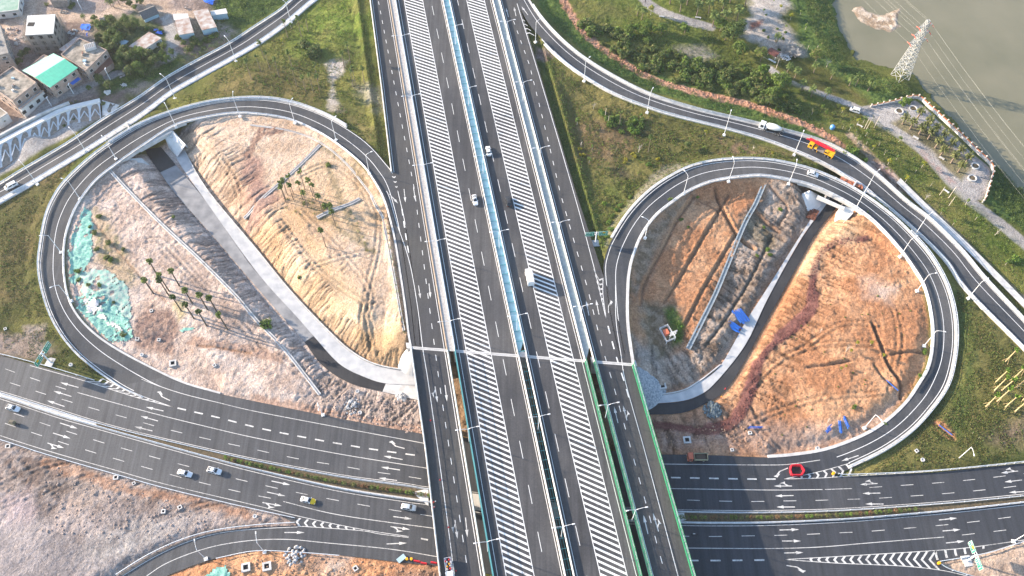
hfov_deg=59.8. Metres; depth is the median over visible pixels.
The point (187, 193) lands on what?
service lane
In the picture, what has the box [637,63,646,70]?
bush
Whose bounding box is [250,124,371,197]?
drain channel
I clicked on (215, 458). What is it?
guardrail
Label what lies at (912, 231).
barrier wall
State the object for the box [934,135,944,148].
date palm
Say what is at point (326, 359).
service lane
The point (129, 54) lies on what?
broadleaf tree
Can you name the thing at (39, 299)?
grass
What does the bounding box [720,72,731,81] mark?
bush
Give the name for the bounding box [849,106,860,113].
van
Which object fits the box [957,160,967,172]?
date palm
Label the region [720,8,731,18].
coconut palm
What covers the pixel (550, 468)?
parapet wall
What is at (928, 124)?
date palm
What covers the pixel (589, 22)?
bush
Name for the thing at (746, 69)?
bush
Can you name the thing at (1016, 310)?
barrier wall
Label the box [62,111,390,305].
guardrail
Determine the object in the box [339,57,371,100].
weeds
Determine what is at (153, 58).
broadleaf tree
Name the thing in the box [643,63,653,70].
bush
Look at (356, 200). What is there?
drain channel
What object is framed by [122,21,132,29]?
broadleaf tree
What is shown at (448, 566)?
truck
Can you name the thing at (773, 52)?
pavilion
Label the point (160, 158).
road
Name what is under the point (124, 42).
metal shed
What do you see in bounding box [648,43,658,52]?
bush
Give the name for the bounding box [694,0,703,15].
coconut palm
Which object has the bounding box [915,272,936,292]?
street lamp
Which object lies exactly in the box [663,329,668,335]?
utility cabinet
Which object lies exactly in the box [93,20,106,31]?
broadleaf tree
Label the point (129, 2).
broadleaf tree
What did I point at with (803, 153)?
guardrail
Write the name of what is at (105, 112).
concrete apron
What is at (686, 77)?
bush
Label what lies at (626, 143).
weeds
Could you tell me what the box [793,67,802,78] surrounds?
coconut palm
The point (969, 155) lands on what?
date palm
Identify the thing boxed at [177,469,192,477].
car
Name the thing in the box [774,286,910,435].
weeds
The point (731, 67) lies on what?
bush
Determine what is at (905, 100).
broadleaf tree
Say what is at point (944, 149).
date palm
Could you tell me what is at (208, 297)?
transplanted palm
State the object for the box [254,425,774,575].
orange clods
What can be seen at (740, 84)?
bush
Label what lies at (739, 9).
coconut palm
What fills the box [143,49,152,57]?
broadleaf tree
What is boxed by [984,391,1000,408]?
propped palm
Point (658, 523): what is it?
highway markings
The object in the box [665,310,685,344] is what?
compound weeds
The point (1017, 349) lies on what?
propped palm
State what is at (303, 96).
grass
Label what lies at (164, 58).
broadleaf tree
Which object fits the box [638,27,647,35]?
broadleaf tree
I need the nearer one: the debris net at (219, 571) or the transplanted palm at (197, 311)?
the debris net at (219, 571)
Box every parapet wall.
[447,350,485,575]
[518,355,565,575]
[526,356,574,575]
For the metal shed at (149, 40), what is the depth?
374.38 m
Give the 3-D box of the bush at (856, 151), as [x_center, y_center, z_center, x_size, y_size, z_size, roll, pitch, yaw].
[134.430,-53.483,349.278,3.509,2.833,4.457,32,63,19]
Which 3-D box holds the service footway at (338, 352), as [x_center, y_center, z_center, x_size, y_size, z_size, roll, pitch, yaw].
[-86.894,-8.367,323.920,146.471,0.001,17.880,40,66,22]
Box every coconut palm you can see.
[640,7,647,19]
[678,0,684,11]
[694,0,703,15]
[704,0,714,13]
[710,10,719,26]
[719,0,729,11]
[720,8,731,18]
[734,4,745,21]
[774,32,781,42]
[786,62,794,72]
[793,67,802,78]
[798,78,807,89]
[809,84,816,96]
[812,61,819,72]
[823,87,832,100]
[830,67,838,78]
[849,74,856,85]
[855,73,864,85]
[867,78,875,90]
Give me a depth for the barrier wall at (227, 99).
355.33 m
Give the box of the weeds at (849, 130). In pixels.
[783,100,897,164]
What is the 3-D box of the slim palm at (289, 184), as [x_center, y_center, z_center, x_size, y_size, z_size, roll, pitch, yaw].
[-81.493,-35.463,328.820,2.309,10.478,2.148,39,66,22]
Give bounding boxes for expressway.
[396,0,563,575]
[450,0,638,575]
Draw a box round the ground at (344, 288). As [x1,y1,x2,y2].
[0,0,1023,575]
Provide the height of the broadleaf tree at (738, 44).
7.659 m
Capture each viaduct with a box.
[411,346,480,560]
[456,350,517,572]
[525,355,583,574]
[593,361,686,574]
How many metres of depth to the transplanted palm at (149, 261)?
310.70 m
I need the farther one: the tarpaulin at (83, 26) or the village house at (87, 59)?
the tarpaulin at (83, 26)
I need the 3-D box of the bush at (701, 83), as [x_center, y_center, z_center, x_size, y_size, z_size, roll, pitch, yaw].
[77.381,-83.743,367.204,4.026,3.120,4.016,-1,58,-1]
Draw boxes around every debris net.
[67,207,93,284]
[75,269,131,318]
[75,292,132,342]
[180,327,193,331]
[206,565,229,575]
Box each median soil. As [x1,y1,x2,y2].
[96,424,430,500]
[625,496,1023,521]
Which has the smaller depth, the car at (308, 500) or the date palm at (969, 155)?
the car at (308, 500)
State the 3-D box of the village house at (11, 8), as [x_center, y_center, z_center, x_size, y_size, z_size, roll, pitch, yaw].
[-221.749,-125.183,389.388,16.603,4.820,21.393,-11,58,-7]
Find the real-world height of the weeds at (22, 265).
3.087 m
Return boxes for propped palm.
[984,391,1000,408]
[994,367,1010,383]
[994,374,1010,390]
[996,385,1013,402]
[1001,376,1018,391]
[1002,347,1019,364]
[1004,394,1021,409]
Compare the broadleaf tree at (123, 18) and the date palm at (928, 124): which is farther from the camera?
the broadleaf tree at (123, 18)
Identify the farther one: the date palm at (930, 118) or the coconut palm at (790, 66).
the coconut palm at (790, 66)
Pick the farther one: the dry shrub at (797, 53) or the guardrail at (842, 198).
the dry shrub at (797, 53)
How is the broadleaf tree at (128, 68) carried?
on the ground at (344, 288)
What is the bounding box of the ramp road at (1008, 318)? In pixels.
[518,0,1023,344]
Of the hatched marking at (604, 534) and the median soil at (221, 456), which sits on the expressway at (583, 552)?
the hatched marking at (604, 534)
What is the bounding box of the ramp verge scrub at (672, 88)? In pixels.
[540,0,841,147]
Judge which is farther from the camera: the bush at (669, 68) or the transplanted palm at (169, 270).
the bush at (669, 68)
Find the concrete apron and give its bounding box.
[102,100,118,115]
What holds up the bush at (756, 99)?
on the ground at (344, 288)
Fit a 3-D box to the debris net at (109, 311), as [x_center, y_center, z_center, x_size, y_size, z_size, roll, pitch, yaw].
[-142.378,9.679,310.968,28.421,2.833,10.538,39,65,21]
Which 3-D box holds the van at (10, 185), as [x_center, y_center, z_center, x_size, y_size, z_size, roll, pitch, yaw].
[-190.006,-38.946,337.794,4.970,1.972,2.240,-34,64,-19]
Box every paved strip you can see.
[390,0,453,350]
[493,0,588,358]
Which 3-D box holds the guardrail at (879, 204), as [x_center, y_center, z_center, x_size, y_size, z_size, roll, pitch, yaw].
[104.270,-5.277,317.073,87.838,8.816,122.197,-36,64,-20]
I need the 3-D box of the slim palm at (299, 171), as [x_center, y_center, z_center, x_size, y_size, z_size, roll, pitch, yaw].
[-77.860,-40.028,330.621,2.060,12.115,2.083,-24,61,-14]
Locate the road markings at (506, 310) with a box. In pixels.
[372,0,677,575]
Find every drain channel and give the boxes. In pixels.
[109,170,320,395]
[243,144,320,219]
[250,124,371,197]
[316,197,360,218]
[370,195,404,330]
[686,185,765,349]
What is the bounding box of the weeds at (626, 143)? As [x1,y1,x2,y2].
[561,94,749,202]
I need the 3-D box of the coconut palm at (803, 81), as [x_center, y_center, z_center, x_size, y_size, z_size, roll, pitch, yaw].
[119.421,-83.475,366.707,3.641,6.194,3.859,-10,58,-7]
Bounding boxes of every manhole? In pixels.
[113,474,118,479]
[169,359,176,366]
[241,562,250,572]
[262,561,271,571]
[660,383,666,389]
[683,436,690,443]
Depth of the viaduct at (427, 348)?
296.66 m
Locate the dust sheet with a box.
[83,297,121,330]
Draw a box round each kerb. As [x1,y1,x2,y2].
[0,0,291,184]
[0,0,317,204]
[0,393,1023,523]
[38,98,346,396]
[62,112,411,393]
[183,149,720,394]
[529,0,1023,320]
[543,43,1023,350]
[610,158,955,468]
[626,175,934,457]
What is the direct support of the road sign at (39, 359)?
on the ground at (344, 288)
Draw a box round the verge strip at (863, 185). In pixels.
[842,172,875,196]
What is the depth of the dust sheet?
311.86 m
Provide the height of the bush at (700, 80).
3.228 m
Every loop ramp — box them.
[39,99,411,384]
[604,159,954,461]
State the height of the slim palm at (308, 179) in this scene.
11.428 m
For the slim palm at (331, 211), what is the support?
on the ground at (344, 288)
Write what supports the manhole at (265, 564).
on the ground at (344, 288)
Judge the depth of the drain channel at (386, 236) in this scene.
317.20 m
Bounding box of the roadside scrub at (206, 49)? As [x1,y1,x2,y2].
[115,0,280,90]
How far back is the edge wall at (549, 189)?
331.33 m
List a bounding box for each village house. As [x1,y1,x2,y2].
[0,0,23,18]
[0,66,47,116]
[0,108,12,129]
[22,53,82,97]
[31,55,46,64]
[50,0,70,7]
[61,38,111,81]
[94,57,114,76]
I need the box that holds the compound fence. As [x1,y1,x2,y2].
[659,324,675,342]
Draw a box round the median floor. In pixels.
[444,0,522,354]
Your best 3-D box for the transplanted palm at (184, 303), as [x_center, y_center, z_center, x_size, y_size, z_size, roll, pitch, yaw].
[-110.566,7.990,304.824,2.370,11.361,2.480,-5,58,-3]
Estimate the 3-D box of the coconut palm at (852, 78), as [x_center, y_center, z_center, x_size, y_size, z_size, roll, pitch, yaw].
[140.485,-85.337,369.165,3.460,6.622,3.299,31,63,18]
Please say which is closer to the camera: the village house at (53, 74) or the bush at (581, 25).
the village house at (53, 74)
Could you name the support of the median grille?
attached to the edge wall at (482, 184)
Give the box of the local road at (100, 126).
[0,0,308,197]
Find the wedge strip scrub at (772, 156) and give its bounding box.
[771,151,832,173]
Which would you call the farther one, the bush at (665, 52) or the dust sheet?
the bush at (665, 52)
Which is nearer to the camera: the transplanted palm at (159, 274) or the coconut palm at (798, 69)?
the transplanted palm at (159, 274)
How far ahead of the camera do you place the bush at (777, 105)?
360.06 m
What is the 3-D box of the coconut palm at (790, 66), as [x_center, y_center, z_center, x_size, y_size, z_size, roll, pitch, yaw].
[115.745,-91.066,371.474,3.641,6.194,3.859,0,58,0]
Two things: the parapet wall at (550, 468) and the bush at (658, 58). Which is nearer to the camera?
the parapet wall at (550, 468)
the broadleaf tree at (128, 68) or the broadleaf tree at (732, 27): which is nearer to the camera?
the broadleaf tree at (128, 68)
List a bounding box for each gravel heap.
[283,545,305,566]
[344,397,359,415]
[395,392,407,401]
[702,401,721,418]
[779,51,791,60]
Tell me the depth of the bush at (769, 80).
369.10 m
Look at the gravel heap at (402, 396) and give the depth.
295.61 m
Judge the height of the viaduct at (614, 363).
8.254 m
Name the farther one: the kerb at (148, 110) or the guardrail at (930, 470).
the kerb at (148, 110)
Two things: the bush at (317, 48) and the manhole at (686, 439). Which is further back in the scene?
the bush at (317, 48)
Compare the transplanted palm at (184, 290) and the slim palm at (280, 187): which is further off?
the slim palm at (280, 187)
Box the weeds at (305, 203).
[285,192,325,214]
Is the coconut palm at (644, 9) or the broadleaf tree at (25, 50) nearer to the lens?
the broadleaf tree at (25, 50)
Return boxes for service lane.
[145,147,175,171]
[160,165,312,341]
[305,337,385,390]
[382,383,417,399]
[647,197,838,413]
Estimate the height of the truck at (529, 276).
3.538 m
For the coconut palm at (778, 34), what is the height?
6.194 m
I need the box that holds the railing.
[870,94,995,202]
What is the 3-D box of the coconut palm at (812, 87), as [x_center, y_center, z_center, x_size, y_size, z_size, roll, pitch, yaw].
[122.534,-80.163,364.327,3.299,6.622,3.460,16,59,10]
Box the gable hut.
[139,6,158,22]
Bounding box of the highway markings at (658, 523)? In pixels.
[0,7,1023,575]
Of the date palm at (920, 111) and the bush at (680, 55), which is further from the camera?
the bush at (680, 55)
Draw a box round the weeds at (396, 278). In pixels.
[387,226,406,332]
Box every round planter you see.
[895,108,903,113]
[909,105,917,111]
[967,174,976,181]
[970,162,979,169]
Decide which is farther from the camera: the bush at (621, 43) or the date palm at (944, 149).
the bush at (621, 43)
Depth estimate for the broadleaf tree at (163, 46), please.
372.98 m
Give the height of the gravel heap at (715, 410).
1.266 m
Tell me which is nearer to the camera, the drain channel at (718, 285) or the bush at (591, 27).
the drain channel at (718, 285)
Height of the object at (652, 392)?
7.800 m
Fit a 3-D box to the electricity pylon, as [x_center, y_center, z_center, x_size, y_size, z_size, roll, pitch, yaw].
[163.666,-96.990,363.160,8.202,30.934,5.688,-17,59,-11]
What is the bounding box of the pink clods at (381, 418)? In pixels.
[34,373,421,541]
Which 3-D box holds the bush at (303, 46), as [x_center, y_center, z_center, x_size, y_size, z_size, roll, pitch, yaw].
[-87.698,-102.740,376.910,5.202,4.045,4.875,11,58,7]
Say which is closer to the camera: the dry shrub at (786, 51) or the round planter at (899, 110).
the round planter at (899, 110)
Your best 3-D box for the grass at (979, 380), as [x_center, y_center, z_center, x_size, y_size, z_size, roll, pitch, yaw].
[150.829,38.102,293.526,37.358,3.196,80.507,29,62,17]
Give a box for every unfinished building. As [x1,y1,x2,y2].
[0,25,18,73]
[22,13,68,55]
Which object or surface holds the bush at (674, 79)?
on the ground at (344, 288)
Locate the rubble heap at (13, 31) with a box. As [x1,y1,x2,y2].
[5,27,18,35]
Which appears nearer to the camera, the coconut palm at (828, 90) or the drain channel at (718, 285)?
the drain channel at (718, 285)
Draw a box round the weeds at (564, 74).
[546,62,579,84]
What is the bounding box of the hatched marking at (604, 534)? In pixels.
[467,0,626,575]
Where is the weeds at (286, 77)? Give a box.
[251,60,324,93]
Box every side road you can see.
[371,0,482,575]
[500,0,691,575]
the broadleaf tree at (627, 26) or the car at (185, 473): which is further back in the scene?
the broadleaf tree at (627, 26)
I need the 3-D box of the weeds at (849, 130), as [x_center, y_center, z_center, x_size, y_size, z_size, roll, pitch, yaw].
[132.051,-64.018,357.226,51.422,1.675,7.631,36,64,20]
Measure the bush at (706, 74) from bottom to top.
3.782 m
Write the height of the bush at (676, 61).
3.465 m
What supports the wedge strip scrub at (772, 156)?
on the ground at (344, 288)
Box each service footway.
[176,150,415,384]
[658,196,829,402]
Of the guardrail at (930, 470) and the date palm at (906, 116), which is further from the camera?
the date palm at (906, 116)
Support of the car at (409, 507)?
on the highway
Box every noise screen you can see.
[395,0,455,350]
[410,344,440,575]
[449,0,527,356]
[454,351,493,575]
[585,358,641,575]
[594,359,652,575]
[632,362,695,575]
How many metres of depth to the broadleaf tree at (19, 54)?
370.51 m
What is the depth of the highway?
279.79 m
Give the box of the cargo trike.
[8,420,19,424]
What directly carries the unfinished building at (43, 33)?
on the ground at (344, 288)
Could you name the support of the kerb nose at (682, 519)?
on the highway
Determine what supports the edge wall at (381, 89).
on the ground at (344, 288)
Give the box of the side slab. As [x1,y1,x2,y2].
[896,178,1023,306]
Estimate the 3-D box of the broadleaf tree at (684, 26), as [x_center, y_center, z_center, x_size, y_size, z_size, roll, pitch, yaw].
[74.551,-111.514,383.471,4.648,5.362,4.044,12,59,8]
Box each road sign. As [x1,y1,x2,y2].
[34,341,55,367]
[585,231,607,246]
[960,540,982,570]
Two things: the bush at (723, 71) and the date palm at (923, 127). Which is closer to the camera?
the date palm at (923, 127)
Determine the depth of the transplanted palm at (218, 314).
298.66 m
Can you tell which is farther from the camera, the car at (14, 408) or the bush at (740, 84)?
the bush at (740, 84)
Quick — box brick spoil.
[561,0,841,143]
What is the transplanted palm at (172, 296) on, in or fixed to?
on the ground at (344, 288)
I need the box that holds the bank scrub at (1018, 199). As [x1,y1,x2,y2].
[954,124,1023,229]
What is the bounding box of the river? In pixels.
[832,0,1023,193]
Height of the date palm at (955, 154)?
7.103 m
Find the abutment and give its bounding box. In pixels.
[406,343,636,373]
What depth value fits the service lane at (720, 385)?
309.52 m
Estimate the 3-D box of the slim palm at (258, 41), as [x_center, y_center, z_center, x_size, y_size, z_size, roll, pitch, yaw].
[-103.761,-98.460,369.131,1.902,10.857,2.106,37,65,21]
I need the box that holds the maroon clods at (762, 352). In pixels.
[652,237,864,430]
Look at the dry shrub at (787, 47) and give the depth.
381.05 m
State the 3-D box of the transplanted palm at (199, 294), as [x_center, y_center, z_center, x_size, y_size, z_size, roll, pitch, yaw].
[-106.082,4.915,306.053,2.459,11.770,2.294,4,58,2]
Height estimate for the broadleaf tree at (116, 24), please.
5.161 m
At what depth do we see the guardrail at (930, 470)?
281.85 m
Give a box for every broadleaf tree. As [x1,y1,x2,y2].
[15,57,23,64]
[17,49,25,57]
[23,47,30,53]
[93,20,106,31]
[94,32,101,39]
[94,73,104,83]
[98,42,110,50]
[101,34,111,42]
[102,79,113,88]
[104,14,116,23]
[107,25,116,36]
[107,42,117,51]
[109,31,121,45]
[112,21,122,30]
[113,50,124,60]
[114,60,125,70]
[118,44,129,52]
[120,13,128,24]
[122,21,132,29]
[123,48,136,60]
[123,64,133,74]
[125,0,132,6]
[130,60,144,71]
[131,17,139,27]
[134,46,146,59]
[138,67,146,75]
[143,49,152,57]
[148,53,160,64]
[159,42,166,49]
[160,54,171,62]
[167,47,173,54]
[624,24,633,32]
[632,23,640,29]
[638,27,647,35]
[641,19,652,28]
[649,25,656,32]
[657,22,667,31]
[680,22,690,32]
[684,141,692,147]
[714,17,728,30]
[720,26,731,39]
[722,19,747,40]
[732,40,748,55]
[754,46,769,60]
[757,64,769,73]
[764,94,777,105]
[765,85,782,97]
[770,70,791,86]
[809,47,825,61]
[898,97,912,106]
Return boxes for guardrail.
[0,0,289,181]
[0,0,309,198]
[0,353,93,379]
[0,392,428,488]
[0,395,430,501]
[0,439,294,517]
[37,97,345,394]
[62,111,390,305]
[116,522,294,574]
[216,550,338,558]
[542,39,1023,346]
[611,157,956,466]
[624,495,1023,512]
[627,501,1023,522]
[630,174,933,390]
[838,461,1023,474]
[940,541,1023,561]
[941,564,972,575]
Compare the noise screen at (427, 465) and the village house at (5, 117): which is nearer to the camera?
the noise screen at (427, 465)
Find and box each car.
[5,404,20,412]
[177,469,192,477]
[207,466,221,474]
[300,496,315,504]
[401,503,416,511]
[472,194,477,205]
[485,146,491,155]
[505,196,511,206]
[792,467,801,473]
[807,170,818,177]
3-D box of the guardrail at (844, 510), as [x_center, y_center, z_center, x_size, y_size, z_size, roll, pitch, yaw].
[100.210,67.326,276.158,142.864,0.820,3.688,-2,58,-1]
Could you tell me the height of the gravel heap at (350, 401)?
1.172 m
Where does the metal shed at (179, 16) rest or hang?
on the ground at (344, 288)
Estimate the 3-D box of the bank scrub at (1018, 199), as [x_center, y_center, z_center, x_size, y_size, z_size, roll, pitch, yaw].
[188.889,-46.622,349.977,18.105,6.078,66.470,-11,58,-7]
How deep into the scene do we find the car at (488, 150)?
341.22 m
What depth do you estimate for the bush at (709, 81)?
366.97 m
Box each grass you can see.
[0,158,99,374]
[178,0,388,158]
[543,54,795,247]
[621,4,1022,292]
[873,290,1023,472]
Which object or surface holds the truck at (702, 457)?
on the highway
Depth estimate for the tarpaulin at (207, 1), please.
391.64 m
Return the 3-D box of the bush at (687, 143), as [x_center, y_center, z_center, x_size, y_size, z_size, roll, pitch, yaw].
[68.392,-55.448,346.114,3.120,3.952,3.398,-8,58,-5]
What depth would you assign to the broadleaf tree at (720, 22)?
383.39 m
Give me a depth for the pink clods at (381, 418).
290.24 m
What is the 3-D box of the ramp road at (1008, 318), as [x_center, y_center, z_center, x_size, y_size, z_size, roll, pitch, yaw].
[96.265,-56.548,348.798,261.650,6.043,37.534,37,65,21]
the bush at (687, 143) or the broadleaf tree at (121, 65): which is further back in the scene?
the broadleaf tree at (121, 65)
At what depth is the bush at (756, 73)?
370.74 m
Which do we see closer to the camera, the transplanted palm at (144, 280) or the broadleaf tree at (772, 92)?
the transplanted palm at (144, 280)
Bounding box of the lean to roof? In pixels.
[59,37,77,51]
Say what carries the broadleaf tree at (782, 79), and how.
on the ground at (344, 288)
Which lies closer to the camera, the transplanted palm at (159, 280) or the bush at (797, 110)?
the transplanted palm at (159, 280)
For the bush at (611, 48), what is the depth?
376.49 m
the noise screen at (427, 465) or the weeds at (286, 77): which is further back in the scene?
the weeds at (286, 77)
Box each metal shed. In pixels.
[120,40,128,45]
[129,32,161,49]
[173,13,188,19]
[175,18,194,39]
[193,8,217,34]
[210,8,228,19]
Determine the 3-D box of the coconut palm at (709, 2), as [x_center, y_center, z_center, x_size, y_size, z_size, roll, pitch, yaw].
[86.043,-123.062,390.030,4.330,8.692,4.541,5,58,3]
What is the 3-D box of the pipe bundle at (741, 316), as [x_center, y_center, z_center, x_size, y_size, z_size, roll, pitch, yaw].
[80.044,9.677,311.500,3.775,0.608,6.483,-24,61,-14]
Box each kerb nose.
[412,489,427,504]
[677,513,685,521]
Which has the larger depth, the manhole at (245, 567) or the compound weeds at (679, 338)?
the compound weeds at (679, 338)
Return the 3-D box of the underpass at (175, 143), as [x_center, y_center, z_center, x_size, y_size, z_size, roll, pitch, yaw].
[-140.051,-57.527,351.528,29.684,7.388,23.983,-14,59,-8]
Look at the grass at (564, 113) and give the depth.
347.05 m
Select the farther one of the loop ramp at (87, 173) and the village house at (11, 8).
the village house at (11, 8)
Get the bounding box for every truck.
[444,557,453,575]
[525,268,533,285]
[687,452,707,461]
[758,120,783,135]
[807,137,835,157]
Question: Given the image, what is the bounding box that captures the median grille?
[446,0,570,574]
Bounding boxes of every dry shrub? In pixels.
[778,41,788,50]
[781,46,789,53]
[790,48,800,57]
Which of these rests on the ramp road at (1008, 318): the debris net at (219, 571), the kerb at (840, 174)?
the kerb at (840, 174)
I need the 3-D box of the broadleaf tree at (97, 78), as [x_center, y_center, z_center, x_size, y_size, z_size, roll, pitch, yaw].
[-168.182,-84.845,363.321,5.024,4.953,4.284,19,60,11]
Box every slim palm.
[243,58,251,79]
[256,39,264,58]
[277,184,285,201]
[280,177,287,194]
[286,182,293,199]
[297,168,304,189]
[300,189,307,206]
[305,177,312,195]
[308,182,315,200]
[315,193,322,212]
[317,227,325,246]
[326,202,332,217]
[328,208,335,226]
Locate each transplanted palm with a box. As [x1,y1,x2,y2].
[140,276,153,293]
[145,258,156,274]
[155,272,169,291]
[155,277,168,295]
[167,268,179,286]
[169,294,181,311]
[181,287,192,303]
[181,301,194,318]
[195,292,207,309]
[195,309,206,325]
[205,294,216,311]
[215,311,227,329]
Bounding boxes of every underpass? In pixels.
[122,122,187,164]
[797,177,862,222]
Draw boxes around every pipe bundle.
[728,321,742,332]
[731,308,749,323]
[838,420,842,433]
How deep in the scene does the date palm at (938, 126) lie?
353.57 m
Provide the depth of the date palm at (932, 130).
351.42 m
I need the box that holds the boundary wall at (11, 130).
[0,101,69,138]
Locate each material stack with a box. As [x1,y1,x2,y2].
[806,209,818,220]
[840,176,862,189]
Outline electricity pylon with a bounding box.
[890,19,933,82]
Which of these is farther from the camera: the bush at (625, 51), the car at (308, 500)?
the bush at (625, 51)
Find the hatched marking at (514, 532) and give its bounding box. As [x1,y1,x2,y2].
[404,0,532,575]
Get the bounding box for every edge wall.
[370,0,391,172]
[389,0,447,350]
[443,0,518,354]
[492,0,585,361]
[499,0,594,362]
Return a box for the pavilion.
[765,47,780,62]
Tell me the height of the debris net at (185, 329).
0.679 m
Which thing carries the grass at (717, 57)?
on the ground at (344, 288)
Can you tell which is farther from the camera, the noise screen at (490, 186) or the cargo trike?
the noise screen at (490, 186)
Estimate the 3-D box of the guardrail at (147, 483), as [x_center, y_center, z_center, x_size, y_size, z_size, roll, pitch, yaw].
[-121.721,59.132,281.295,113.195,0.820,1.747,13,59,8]
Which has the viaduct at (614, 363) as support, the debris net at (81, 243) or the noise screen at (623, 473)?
the noise screen at (623, 473)
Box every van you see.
[4,180,18,190]
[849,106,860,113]
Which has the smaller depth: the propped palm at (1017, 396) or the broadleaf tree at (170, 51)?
the propped palm at (1017, 396)
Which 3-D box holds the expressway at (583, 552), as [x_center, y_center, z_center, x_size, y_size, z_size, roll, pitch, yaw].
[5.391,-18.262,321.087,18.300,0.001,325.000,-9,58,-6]
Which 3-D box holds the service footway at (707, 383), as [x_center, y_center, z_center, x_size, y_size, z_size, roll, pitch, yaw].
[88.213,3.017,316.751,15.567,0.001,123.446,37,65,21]
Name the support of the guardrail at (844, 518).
on the highway
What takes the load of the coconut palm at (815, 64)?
on the ground at (344, 288)
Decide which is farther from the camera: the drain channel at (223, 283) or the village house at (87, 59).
the village house at (87, 59)
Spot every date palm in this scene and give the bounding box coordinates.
[900,111,910,124]
[908,117,918,129]
[916,106,925,119]
[918,122,926,134]
[923,119,932,130]
[926,114,934,124]
[927,126,936,139]
[932,123,941,134]
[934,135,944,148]
[939,143,949,155]
[940,128,949,139]
[947,137,958,149]
[950,150,960,163]
[955,144,966,154]
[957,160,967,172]
[965,151,974,161]
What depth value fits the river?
385.74 m
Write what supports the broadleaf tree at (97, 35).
on the ground at (344, 288)
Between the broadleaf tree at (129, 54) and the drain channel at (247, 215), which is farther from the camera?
the broadleaf tree at (129, 54)
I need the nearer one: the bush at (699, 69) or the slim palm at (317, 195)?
the slim palm at (317, 195)
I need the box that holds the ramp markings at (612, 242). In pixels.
[0,0,1023,473]
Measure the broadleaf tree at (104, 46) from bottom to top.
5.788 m
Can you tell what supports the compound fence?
on the ground at (344, 288)
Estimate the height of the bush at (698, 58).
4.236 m
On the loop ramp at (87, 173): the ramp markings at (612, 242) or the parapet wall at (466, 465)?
the ramp markings at (612, 242)
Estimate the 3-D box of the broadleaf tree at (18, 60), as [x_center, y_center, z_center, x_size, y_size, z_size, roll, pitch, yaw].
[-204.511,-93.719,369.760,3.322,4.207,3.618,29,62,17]
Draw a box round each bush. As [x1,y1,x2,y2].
[185,45,193,51]
[211,32,219,37]
[259,317,272,328]
[297,38,306,45]
[299,39,309,49]
[302,46,316,58]
[308,43,322,54]
[311,49,320,58]
[576,20,584,28]
[583,17,592,26]
[585,25,597,34]
[601,22,611,32]
[609,44,619,53]
[612,26,620,34]
[617,37,628,46]
[617,45,630,55]
[619,54,627,58]
[625,30,635,38]
[631,54,638,60]
[631,128,639,134]
[635,56,644,62]
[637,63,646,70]
[642,36,652,41]
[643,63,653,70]
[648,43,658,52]
[651,65,659,71]
[652,52,664,62]
[659,49,668,57]
[666,61,674,71]
[669,59,677,67]
[671,77,679,83]
[674,50,685,59]
[675,62,686,72]
[676,74,683,81]
[679,68,690,75]
[680,55,689,66]
[680,73,691,82]
[690,73,698,83]
[691,56,702,62]
[695,62,704,71]
[695,80,704,87]
[696,78,706,84]
[699,67,712,77]
[702,73,711,80]
[702,77,711,84]
[705,84,715,90]
[719,67,730,77]
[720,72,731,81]
[722,82,732,88]
[727,65,739,72]
[727,89,737,96]
[731,68,737,76]
[734,80,743,88]
[743,67,748,73]
[744,77,750,88]
[749,68,760,76]
[749,77,759,86]
[749,89,757,97]
[753,95,765,104]
[754,82,765,90]
[757,73,769,80]
[763,75,773,85]
[774,102,785,110]
[777,102,788,112]
[787,99,799,112]
[794,106,802,113]
[846,145,852,150]
[852,147,859,155]
[1012,254,1020,263]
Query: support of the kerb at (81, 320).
on the loop ramp at (87, 173)
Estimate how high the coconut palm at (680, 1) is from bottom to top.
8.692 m
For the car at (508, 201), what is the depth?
327.86 m
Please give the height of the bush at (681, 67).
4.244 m
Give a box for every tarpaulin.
[80,24,90,29]
[203,0,213,4]
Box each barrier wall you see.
[108,96,346,142]
[533,3,1023,319]
[866,230,958,460]
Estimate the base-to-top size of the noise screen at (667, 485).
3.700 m
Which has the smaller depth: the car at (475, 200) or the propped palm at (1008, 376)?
the propped palm at (1008, 376)
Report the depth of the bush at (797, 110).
360.07 m
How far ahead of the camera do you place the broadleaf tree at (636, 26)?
381.88 m
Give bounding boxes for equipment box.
[396,554,405,563]
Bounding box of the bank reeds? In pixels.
[804,0,917,99]
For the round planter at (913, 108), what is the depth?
365.38 m
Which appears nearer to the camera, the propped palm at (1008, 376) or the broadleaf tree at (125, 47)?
the propped palm at (1008, 376)
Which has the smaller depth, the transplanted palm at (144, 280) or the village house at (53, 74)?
the transplanted palm at (144, 280)
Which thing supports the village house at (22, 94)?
on the ground at (344, 288)
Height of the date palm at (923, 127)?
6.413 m
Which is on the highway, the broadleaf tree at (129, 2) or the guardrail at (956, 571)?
the guardrail at (956, 571)
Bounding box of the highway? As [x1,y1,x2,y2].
[0,356,1023,575]
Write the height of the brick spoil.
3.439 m
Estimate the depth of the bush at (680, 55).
375.58 m
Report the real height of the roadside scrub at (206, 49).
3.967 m
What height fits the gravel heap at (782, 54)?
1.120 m
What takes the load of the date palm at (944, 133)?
on the ground at (344, 288)
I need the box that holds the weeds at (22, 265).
[0,207,40,316]
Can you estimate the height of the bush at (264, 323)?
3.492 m
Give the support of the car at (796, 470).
on the highway

